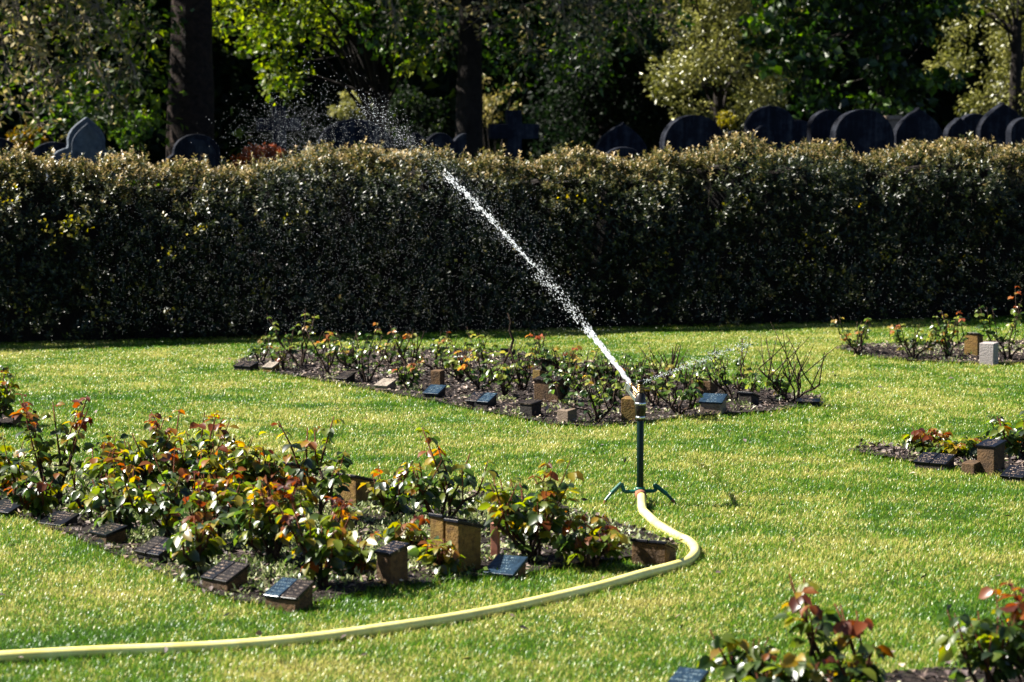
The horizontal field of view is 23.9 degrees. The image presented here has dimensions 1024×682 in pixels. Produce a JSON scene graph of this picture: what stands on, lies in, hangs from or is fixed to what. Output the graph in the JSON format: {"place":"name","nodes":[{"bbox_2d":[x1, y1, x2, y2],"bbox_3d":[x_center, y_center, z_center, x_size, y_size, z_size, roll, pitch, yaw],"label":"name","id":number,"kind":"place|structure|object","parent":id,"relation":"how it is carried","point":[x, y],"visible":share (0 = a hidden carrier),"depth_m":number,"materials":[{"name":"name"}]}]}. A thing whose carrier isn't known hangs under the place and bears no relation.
{"place":"outdoors","nodes":[
{"label":"outdoors","id":0,"kind":"place"},
{"bbox_2d":[0,314,1023,681],"bbox_3d":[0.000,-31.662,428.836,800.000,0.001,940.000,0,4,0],"label":"lawn","id":1,"kind":"structure","parent":0,"point":[516,614],"depth_m":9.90,"materials":[{"name":"plant"}]},
{"bbox_2d":[0,410,12,423],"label":"flower bed soil","id":2,"kind":"structure","parent":1,"relation":"on","point":[4,421],"depth_m":14.79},
{"bbox_2d":[0,366,19,417],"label":"rose bush","id":3,"kind":"object","parent":2,"relation":"on","point":[7,396],"visible":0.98,"depth_m":14.60,"materials":[{"name":"green plant"}]},
{"bbox_2d":[38,510,79,530],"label":"memorial stone","id":4,"kind":"object","parent":1,"relation":"on","point":[61,518],"visible":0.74,"depth_m":10.65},
{"bbox_2d":[89,522,127,544],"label":"memorial stone","id":5,"kind":"object","parent":1,"relation":"on","point":[110,532],"visible":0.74,"depth_m":10.18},
{"bbox_2d":[134,536,177,562],"bbox_3d":[-1.428,0.873,9.737,0.160,0.151,0.117,4,6,44],"label":"memorial stone","id":6,"kind":"object","parent":1,"relation":"on","point":[152,547],"visible":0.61,"depth_m":9.71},
{"bbox_2d":[263,577,314,612],"bbox_3d":[-0.808,0.947,8.779,0.153,0.152,0.116,3,5,34],"label":"memorial stone","id":7,"kind":"object","parent":1,"relation":"on","point":[288,594],"visible":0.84,"depth_m":8.75,"materials":[{"name":"brown stone"}]},
{"bbox_2d":[0,461,681,604],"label":"flower bed soil","id":8,"kind":"structure","parent":1,"relation":"on","point":[338,591],"depth_m":9.75,"materials":[{"name":"soil"}]},
{"bbox_2d":[0,433,37,498],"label":"rose bush","id":9,"kind":"object","parent":8,"relation":"on","point":[10,465],"visible":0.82,"depth_m":11.37,"materials":[{"name":"green plant"}]},
{"bbox_2d":[3,472,64,520],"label":"rose bush","id":10,"kind":"object","parent":8,"relation":"on","point":[36,502],"visible":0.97,"depth_m":10.82,"materials":[{"name":"green plant"}]},
{"bbox_2d":[9,393,94,504],"bbox_3d":[-2.143,0.522,11.270,0.372,0.559,0.326,-1,5,-18],"label":"rose bush","id":11,"kind":"object","parent":8,"relation":"on","point":[37,442],"visible":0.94,"depth_m":11.25,"materials":[{"name":"green plant"}]},
{"bbox_2d":[57,441,135,516],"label":"rose bush","id":12,"kind":"object","parent":8,"relation":"on","point":[90,465],"visible":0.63,"depth_m":10.89,"materials":[{"name":"green plant"}]},
{"bbox_2d":[82,463,143,530],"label":"rose bush","id":13,"kind":"object","parent":8,"relation":"on","point":[113,513],"visible":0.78,"depth_m":10.41,"materials":[{"name":"green plant"}]},
{"bbox_2d":[96,415,175,500],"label":"rose bush","id":14,"kind":"object","parent":8,"relation":"on","point":[137,458],"visible":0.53,"depth_m":11.33,"materials":[{"name":"green plant"}]},
{"bbox_2d":[114,446,192,537],"bbox_3d":[-1.476,0.673,10.189,0.282,0.423,0.386,3,5,35],"label":"rose bush","id":15,"kind":"object","parent":8,"relation":"on","point":[167,501],"visible":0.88,"depth_m":10.18,"materials":[{"name":"green plant"}]},
{"bbox_2d":[144,409,239,493],"bbox_3d":[-1.524,0.550,11.443,0.400,0.478,0.423,-3,6,-37],"label":"rose bush","id":16,"kind":"object","parent":8,"relation":"on","point":[191,453],"visible":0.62,"depth_m":11.40,"materials":[{"name":"green plant"}]},
{"bbox_2d":[163,517,232,578],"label":"rose bush","id":17,"kind":"object","parent":8,"relation":"on","point":[193,557],"visible":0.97,"depth_m":9.36,"materials":[{"name":"green plant"}]},
{"bbox_2d":[170,466,252,539],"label":"rose bush","id":18,"kind":"object","parent":8,"relation":"on","point":[222,489],"visible":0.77,"depth_m":9.98,"materials":[{"name":"green plant"}]},
{"bbox_2d":[200,559,249,592],"bbox_3d":[-1.081,0.917,9.112,0.157,0.160,0.116,4,6,44],"label":"memorial stone","id":19,"kind":"object","parent":8,"relation":"on","point":[226,575],"visible":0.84,"depth_m":9.08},
{"bbox_2d":[185,431,265,493],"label":"rose bush","id":20,"kind":"object","parent":8,"relation":"on","point":[213,465],"visible":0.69,"depth_m":11.10,"materials":[{"name":"green plant"}]},
{"bbox_2d":[226,443,295,494],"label":"rose bush","id":21,"kind":"object","parent":8,"relation":"on","point":[267,466],"visible":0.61,"depth_m":11.10,"materials":[{"name":"green plant"}]},
{"bbox_2d":[218,475,314,561],"bbox_3d":[-0.975,0.725,9.706,0.350,0.396,0.387,-3,5,-35],"label":"rose bush","id":22,"kind":"object","parent":8,"relation":"on","point":[260,522],"visible":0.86,"depth_m":9.64,"materials":[{"name":"green plant"}]},
{"bbox_2d":[271,416,352,520],"bbox_3d":[-0.853,0.590,10.732,0.397,0.504,0.281,2,5,23],"label":"rose bush","id":23,"kind":"object","parent":8,"relation":"on","point":[311,463],"visible":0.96,"depth_m":10.70,"materials":[{"name":"green plant"}]},
{"bbox_2d":[266,496,362,585],"bbox_3d":[-0.734,0.777,9.120,0.407,0.382,0.296,2,5,21],"label":"rose bush","id":24,"kind":"object","parent":8,"relation":"on","point":[326,539],"visible":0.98,"depth_m":9.07,"materials":[{"name":"green plant"}]},
{"bbox_2d":[323,531,381,573],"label":"rose bush","id":25,"kind":"object","parent":8,"relation":"on","point":[355,559],"visible":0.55,"depth_m":9.36,"materials":[{"name":"green plant"}]},
{"bbox_2d":[337,473,375,505],"bbox_3d":[-0.725,0.721,11.261,0.134,0.218,0.138,4,6,42],"label":"memorial stone","id":26,"kind":"object","parent":8,"relation":"on","point":[360,494],"visible":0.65,"depth_m":11.20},
{"bbox_2d":[357,461,416,514],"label":"rose bush","id":27,"kind":"object","parent":8,"relation":"on","point":[390,495],"visible":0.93,"depth_m":10.87,"materials":[{"name":"green plant"}]},
{"bbox_2d":[374,540,409,589],"bbox_3d":[-0.457,0.879,9.217,0.094,0.219,0.104,4,6,45],"label":"memorial stone","id":28,"kind":"object","parent":8,"relation":"on","point":[392,561],"visible":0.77,"depth_m":9.19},
{"bbox_2d":[383,515,429,553],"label":"rose bush","id":29,"kind":"object","parent":8,"relation":"on","point":[400,532],"visible":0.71,"depth_m":9.76,"materials":[{"name":"green plant"}]},
{"bbox_2d":[408,536,464,579],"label":"rose bush","id":30,"kind":"object","parent":8,"relation":"on","point":[440,555],"visible":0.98,"depth_m":9.36,"materials":[{"name":"green plant"}]},
{"bbox_2d":[399,426,499,519],"bbox_3d":[-0.271,0.616,10.566,0.441,0.483,0.373,0,4,0],"label":"rose bush","id":31,"kind":"object","parent":8,"relation":"on","point":[423,496],"visible":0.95,"depth_m":10.53,"materials":[{"name":"green plant"}]},
{"bbox_2d":[428,513,482,570],"bbox_3d":[-0.223,0.821,9.538,0.166,0.286,0.146,4,6,42],"label":"memorial stone","id":32,"kind":"object","parent":8,"relation":"on","point":[463,536],"visible":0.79,"depth_m":9.49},
{"bbox_2d":[483,554,527,579],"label":"memorial stone","id":33,"kind":"object","parent":8,"relation":"on","point":[510,566],"visible":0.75,"depth_m":9.41,"materials":[{"name":"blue stone"}]},
{"bbox_2d":[477,457,583,562],"bbox_3d":[0.080,0.695,9.701,0.436,0.460,0.316,3,5,32],"label":"rose bush","id":34,"kind":"object","parent":8,"relation":"on","point":[525,526],"visible":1,"depth_m":9.67,"materials":[{"name":"green plant"}]},
{"bbox_2d":[532,511,627,569],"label":"rose bush","id":35,"kind":"object","parent":8,"relation":"on","point":[612,539],"visible":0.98,"depth_m":9.59,"materials":[{"name":"green plant"}]},
{"bbox_2d":[630,538,677,565],"bbox_3d":[0.573,0.870,9.736,0.164,0.156,0.116,3,5,30],"label":"memorial stone","id":36,"kind":"object","parent":8,"relation":"on","point":[651,552],"visible":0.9,"depth_m":9.69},
{"bbox_2d":[0,493,699,662],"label":"garden hose","id":37,"kind":"object","parent":1,"relation":"on","point":[6,656],"visible":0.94,"depth_m":8.28,"materials":[{"name":"rubber"}]},
{"bbox_2d":[0,129,1023,346],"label":"hedge","id":38,"kind":"object","parent":1,"relation":"on","point":[795,235],"visible":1,"depth_m":22.48,"materials":[{"name":"green plant"}]},
{"bbox_2d":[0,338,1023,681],"bbox_3d":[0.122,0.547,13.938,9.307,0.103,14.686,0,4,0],"label":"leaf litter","id":39,"kind":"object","parent":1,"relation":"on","point":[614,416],"visible":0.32,"depth_m":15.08,"materials":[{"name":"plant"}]},
{"bbox_2d":[0,342,1023,681],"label":"weeds","id":40,"kind":"object","parent":1,"relation":"on","point":[280,564],"visible":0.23,"depth_m":10.54,"materials":[{"name":"green plant"}]},
{"bbox_2d":[234,348,822,425],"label":"flower bed soil","id":41,"kind":"structure","parent":1,"relation":"on","point":[585,400],"depth_m":16.53,"materials":[{"name":"soil"}]},
{"bbox_2d":[266,308,318,366],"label":"rose bush","id":42,"kind":"object","parent":41,"relation":"on","point":[282,341],"visible":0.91,"depth_m":18.50,"materials":[{"name":"green plant"}]},
{"bbox_2d":[304,325,340,373],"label":"rose bush","id":43,"kind":"object","parent":41,"relation":"on","point":[317,354],"visible":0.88,"depth_m":17.85,"materials":[{"name":"green plant"}]},
{"bbox_2d":[327,322,391,381],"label":"rose bush","id":44,"kind":"object","parent":41,"relation":"on","point":[362,349],"visible":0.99,"depth_m":17.25,"materials":[{"name":"green plant"}]},
{"bbox_2d":[387,357,424,388],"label":"rose bush","id":45,"kind":"object","parent":41,"relation":"on","point":[404,377],"visible":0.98,"depth_m":16.72,"materials":[{"name":"green plant"}]},
{"bbox_2d":[387,325,424,373],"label":"rose bush","id":46,"kind":"object","parent":41,"relation":"on","point":[404,349],"visible":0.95,"depth_m":17.87,"materials":[{"name":"green plant"}]},
{"bbox_2d":[405,331,460,369],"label":"rose bush","id":47,"kind":"object","parent":41,"relation":"on","point":[440,344],"visible":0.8,"depth_m":18.10,"materials":[{"name":"green plant"}]},
{"bbox_2d":[449,345,503,390],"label":"rose bush","id":48,"kind":"object","parent":41,"relation":"on","point":[463,367],"visible":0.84,"depth_m":16.72,"materials":[{"name":"green plant"}]},
{"bbox_2d":[483,359,521,396],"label":"rose bush","id":49,"kind":"object","parent":41,"relation":"on","point":[501,377],"visible":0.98,"depth_m":16.22,"materials":[{"name":"green plant"}]},
{"bbox_2d":[533,376,563,402],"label":"memorial stone","id":50,"kind":"object","parent":41,"relation":"on","point":[541,389],"visible":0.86,"depth_m":15.91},
{"bbox_2d":[540,360,581,398],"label":"rose bush","id":51,"kind":"object","parent":41,"relation":"on","point":[566,376],"visible":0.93,"depth_m":15.92,"materials":[{"name":"green plant"}]},
{"bbox_2d":[548,372,620,421],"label":"rose bush","id":52,"kind":"object","parent":41,"relation":"on","point":[598,413],"visible":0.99,"depth_m":14.73,"materials":[{"name":"green plant"}]},
{"bbox_2d":[588,352,633,387],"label":"rose bush","id":53,"kind":"object","parent":41,"relation":"on","point":[607,369],"visible":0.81,"depth_m":16.87,"materials":[{"name":"green plant"}]},
{"bbox_2d":[628,360,674,406],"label":"rose bush","id":54,"kind":"object","parent":41,"relation":"on","point":[648,381],"visible":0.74,"depth_m":15.60,"materials":[{"name":"green plant"}]},
{"bbox_2d":[646,361,702,418],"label":"rose bush","id":55,"kind":"object","parent":41,"relation":"on","point":[688,390],"visible":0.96,"depth_m":15.04,"materials":[{"name":"green plant"}]},
{"bbox_2d":[699,393,727,416],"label":"memorial stone","id":56,"kind":"object","parent":41,"relation":"on","point":[713,402],"visible":0.76,"depth_m":15.21,"materials":[{"name":"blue stone"}]},
{"bbox_2d":[698,338,753,398],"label":"rose bush","id":57,"kind":"object","parent":41,"relation":"on","point":[717,375],"visible":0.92,"depth_m":16.10,"materials":[{"name":"green plant"}]},
{"bbox_2d":[758,323,836,402],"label":"rose bush","id":58,"kind":"object","parent":41,"relation":"on","point":[798,381],"visible":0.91,"depth_m":15.82,"materials":[{"name":"plant"}]},
{"bbox_2d":[603,380,676,504],"bbox_3d":[0.590,0.478,11.380,0.275,0.592,0.262,-4,6,-42],"label":"sprinkler","id":59,"kind":"object","parent":1,"relation":"on","point":[639,398],"visible":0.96,"depth_m":11.38,"materials":[{"name":"green paint"}]},
{"bbox_2d":[668,667,708,681],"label":"memorial stone","id":60,"kind":"object","parent":1,"relation":"on","point":[683,674],"visible":1,"depth_m":7.41,"materials":[{"name":"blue stone"}]},
{"bbox_2d":[840,340,1023,362],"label":"flower bed soil","id":61,"kind":"structure","parent":1,"relation":"on","point":[889,350],"depth_m":19.78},
{"bbox_2d":[830,317,871,354],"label":"rose bush","id":62,"kind":"object","parent":61,"relation":"on","point":[864,331],"visible":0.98,"depth_m":19.75,"materials":[{"name":"green plant"}]},
{"bbox_2d":[884,323,941,357],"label":"rose bush","id":63,"kind":"object","parent":61,"relation":"on","point":[916,341],"visible":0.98,"depth_m":19.32,"materials":[{"name":"green plant"}]},
{"bbox_2d":[928,310,969,357],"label":"rose bush","id":64,"kind":"object","parent":61,"relation":"on","point":[944,330],"visible":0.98,"depth_m":19.28,"materials":[{"name":"green plant"}]},
{"bbox_2d":[974,285,1023,362],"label":"rose bush","id":65,"kind":"object","parent":61,"relation":"on","point":[1013,326],"visible":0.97,"depth_m":19.13,"materials":[{"name":"green plant"}]},
{"bbox_2d":[852,442,1023,472],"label":"flower bed soil","id":66,"kind":"structure","parent":1,"relation":"on","point":[905,455],"depth_m":13.11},
{"bbox_2d":[900,427,952,453],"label":"rose bush","id":67,"kind":"object","parent":66,"relation":"on","point":[921,439],"visible":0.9,"depth_m":13.19,"materials":[{"name":"green plant"}]},
{"bbox_2d":[913,452,955,471],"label":"memorial stone","id":68,"kind":"object","parent":66,"relation":"on","point":[933,460],"visible":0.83,"depth_m":12.63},
{"bbox_2d":[925,440,976,459],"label":"rose bush","id":69,"kind":"object","parent":66,"relation":"on","point":[965,448],"visible":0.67,"depth_m":12.93,"materials":[{"name":"green plant"}]},
{"bbox_2d":[976,438,1006,475],"bbox_3d":[2.466,0.624,12.450,0.119,0.228,0.116,4,6,45],"label":"memorial stone","id":70,"kind":"object","parent":66,"relation":"on","point":[991,455],"visible":0.72,"depth_m":12.41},
{"bbox_2d":[979,411,1023,457],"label":"rose bush","id":71,"kind":"object","parent":66,"relation":"on","point":[1014,446],"visible":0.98,"depth_m":12.92,"materials":[{"name":"green plant"}]},
{"bbox_2d":[867,665,1023,681],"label":"flower bed soil","id":72,"kind":"structure","parent":1,"relation":"on","point":[907,677],"depth_m":7.56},
{"bbox_2d":[697,629,777,681],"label":"rose bush","id":73,"kind":"object","parent":72,"relation":"on","point":[752,653],"visible":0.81,"depth_m":7.26,"materials":[{"name":"green plant"}]},
{"bbox_2d":[737,649,815,681],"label":"rose bush","id":74,"kind":"object","parent":72,"relation":"on","point":[792,665],"visible":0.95,"depth_m":7.12,"materials":[{"name":"green plant"}]},
{"bbox_2d":[772,573,840,659],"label":"rose bush","id":75,"kind":"object","parent":72,"relation":"on","point":[823,629],"visible":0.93,"depth_m":7.23,"materials":[{"name":"green plant"}]},
{"bbox_2d":[792,646,876,681],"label":"rose bush","id":76,"kind":"object","parent":72,"relation":"on","point":[821,672],"visible":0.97,"depth_m":7.11,"materials":[{"name":"green plant"}]},
{"bbox_2d":[829,603,893,681],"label":"rose bush","id":77,"kind":"object","parent":72,"relation":"on","point":[847,630],"visible":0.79,"depth_m":7.27,"materials":[{"name":"red plant"}]},
{"bbox_2d":[934,586,1023,681],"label":"rose bush","id":78,"kind":"object","parent":72,"relation":"on","point":[997,654],"visible":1,"depth_m":7.24,"materials":[{"name":"green plant"}]},
{"bbox_2d":[990,579,1023,681],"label":"rose bush","id":79,"kind":"object","parent":72,"relation":"on","point":[993,627],"visible":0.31,"depth_m":7.30,"materials":[{"name":"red plant"}]},
{"label":"churchyard ground","id":80,"kind":"structure","parent":0,"visible":0},
{"bbox_2d":[6,121,47,154],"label":"shrub","id":81,"kind":"object","parent":80,"relation":"on","point":[29,141],"visible":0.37,"depth_m":33.76,"materials":[{"name":"green plant"}]},
{"bbox_2d":[46,117,123,184],"bbox_3d":[-4.846,-1.506,27.477,1.080,2.068,0.330,0,4,-20],"label":"gravestone","id":82,"kind":"object","parent":80,"relation":"on","point":[85,136],"visible":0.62,"depth_m":27.34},
{"bbox_2d":[43,58,130,173],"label":"shrub","id":83,"kind":"object","parent":80,"relation":"on","point":[84,97],"visible":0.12,"depth_m":43.60,"materials":[{"name":"green plant"}]},
{"bbox_2d":[0,0,194,147],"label":"tree","id":84,"kind":"object","parent":80,"relation":"on","point":[89,17],"visible":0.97,"depth_m":31.46,"materials":[{"name":"green plant"}]},
{"bbox_2d":[108,109,158,188],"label":"shrub","id":85,"kind":"object","parent":80,"relation":"on","point":[139,137],"visible":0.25,"depth_m":36.74,"materials":[{"name":"green plant"}]},
{"bbox_2d":[166,0,213,157],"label":"tree","id":86,"kind":"object","parent":80,"relation":"on","point":[191,70],"visible":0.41,"depth_m":32.63,"materials":[{"name":"brown plant"}]},
{"bbox_2d":[165,134,227,190],"bbox_3d":[-3.595,-1.411,27.479,0.901,1.877,0.330,0,4,-17],"label":"gravestone","id":87,"kind":"object","parent":80,"relation":"on","point":[188,146],"visible":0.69,"depth_m":27.35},
{"bbox_2d":[230,142,286,180],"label":"shrub","id":88,"kind":"object","parent":80,"relation":"on","point":[269,151],"visible":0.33,"depth_m":29.82,"materials":[{"name":"brown plant"}]},
{"bbox_2d":[256,106,301,179],"bbox_3d":[-2.959,-1.873,30.931,0.770,2.263,0.330,-2,5,-13],"label":"gravestone","id":89,"kind":"object","parent":80,"relation":"on","point":[278,124],"visible":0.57,"depth_m":30.79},
{"bbox_2d":[212,0,450,130],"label":"tree","id":90,"kind":"object","parent":80,"relation":"on","point":[377,85],"visible":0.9,"depth_m":36.80,"materials":[{"name":"green plant"}]},
{"bbox_2d":[327,89,372,120],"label":"shrub","id":91,"kind":"object","parent":80,"relation":"on","point":[352,111],"visible":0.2,"depth_m":47.40,"materials":[{"name":"green plant"}]},
{"bbox_2d":[315,119,393,178],"bbox_3d":[-1.970,-1.706,29.941,1.160,2.086,0.330,1,6,-17],"label":"gravestone","id":92,"kind":"object","parent":80,"relation":"on","point":[344,132],"visible":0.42,"depth_m":29.79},
{"bbox_2d":[371,78,451,172],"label":"shrub","id":93,"kind":"object","parent":80,"relation":"on","point":[407,100],"visible":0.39,"depth_m":46.64,"materials":[{"name":"green plant"}]},
{"bbox_2d":[412,133,465,178],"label":"gravestone","id":94,"kind":"object","parent":80,"relation":"on","point":[457,143],"visible":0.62,"depth_m":28.36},
{"bbox_2d":[482,74,523,180],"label":"shrub","id":95,"kind":"object","parent":80,"relation":"on","point":[487,103],"visible":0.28,"depth_m":44.77,"materials":[{"name":"green plant"}]},
{"bbox_2d":[0,0,1023,188],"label":"wood","id":96,"kind":"object","parent":80,"relation":"on","point":[241,104],"visible":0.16,"depth_m":58.60,"materials":[{"name":"green plant"}]},
{"bbox_2d":[488,110,538,181],"bbox_3d":[0.018,-1.844,30.930,0.843,2.206,0.330,-1,6,-16],"label":"gravestone","id":97,"kind":"object","parent":80,"relation":"on","point":[513,131],"visible":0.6,"depth_m":30.79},
{"bbox_2d":[337,0,694,176],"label":"tree","id":98,"kind":"object","parent":80,"relation":"on","point":[470,37],"visible":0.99,"depth_m":36.59,"materials":[{"name":"green plant"}]},
{"bbox_2d":[518,0,685,162],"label":"yew tree","id":99,"kind":"object","parent":80,"relation":"on","point":[647,120],"visible":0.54,"depth_m":42.90,"materials":[{"name":"green plant"}]},
{"bbox_2d":[594,122,646,178],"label":"gravestone","id":100,"kind":"object","parent":80,"relation":"on","point":[621,134],"visible":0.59,"depth_m":30.86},
{"bbox_2d":[659,115,723,171],"bbox_3d":[2.132,-1.601,28.432,0.994,2.109,0.330,-5,7,-25],"label":"gravestone","id":101,"kind":"object","parent":80,"relation":"on","point":[684,131],"visible":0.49,"depth_m":28.26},
{"bbox_2d":[639,0,814,133],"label":"olive tree","id":102,"kind":"object","parent":80,"relation":"on","point":[713,62],"visible":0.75,"depth_m":41.12,"materials":[{"name":"green plant"}]},
{"bbox_2d":[743,106,795,150],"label":"gravestone","id":103,"kind":"object","parent":80,"relation":"on","point":[778,122],"visible":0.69,"depth_m":30.84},
{"bbox_2d":[807,110,841,165],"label":"gravestone","id":104,"kind":"object","parent":80,"relation":"on","point":[820,124],"visible":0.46,"depth_m":31.22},
{"bbox_2d":[829,109,893,172],"bbox_3d":[4.111,-1.640,28.500,1.011,2.177,0.330,0,2,-24],"label":"gravestone","id":105,"kind":"object","parent":80,"relation":"on","point":[864,131],"visible":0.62,"depth_m":28.40,"materials":[{"name":"stone"}]},
{"bbox_2d":[735,0,995,119],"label":"maple tree","id":106,"kind":"object","parent":80,"relation":"on","point":[882,76],"visible":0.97,"depth_m":35.89,"materials":[{"name":"green plant"}]},
{"bbox_2d":[893,107,942,167],"bbox_3d":[5.197,-1.867,30.981,0.880,2.245,0.330,-2,3,-20],"label":"gravestone","id":107,"kind":"object","parent":80,"relation":"on","point":[917,123],"visible":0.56,"depth_m":30.87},
{"bbox_2d":[936,118,981,167],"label":"gravestone","id":108,"kind":"object","parent":80,"relation":"on","point":[954,127],"visible":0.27,"depth_m":28.32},
{"bbox_2d":[922,0,1023,116],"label":"olive tree","id":109,"kind":"object","parent":80,"relation":"on","point":[1012,87],"visible":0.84,"depth_m":43.46,"materials":[{"name":"green plant"}]},
{"bbox_2d":[976,102,1020,163],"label":"gravestone","id":110,"kind":"object","parent":80,"relation":"on","point":[996,120],"visible":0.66,"depth_m":29.23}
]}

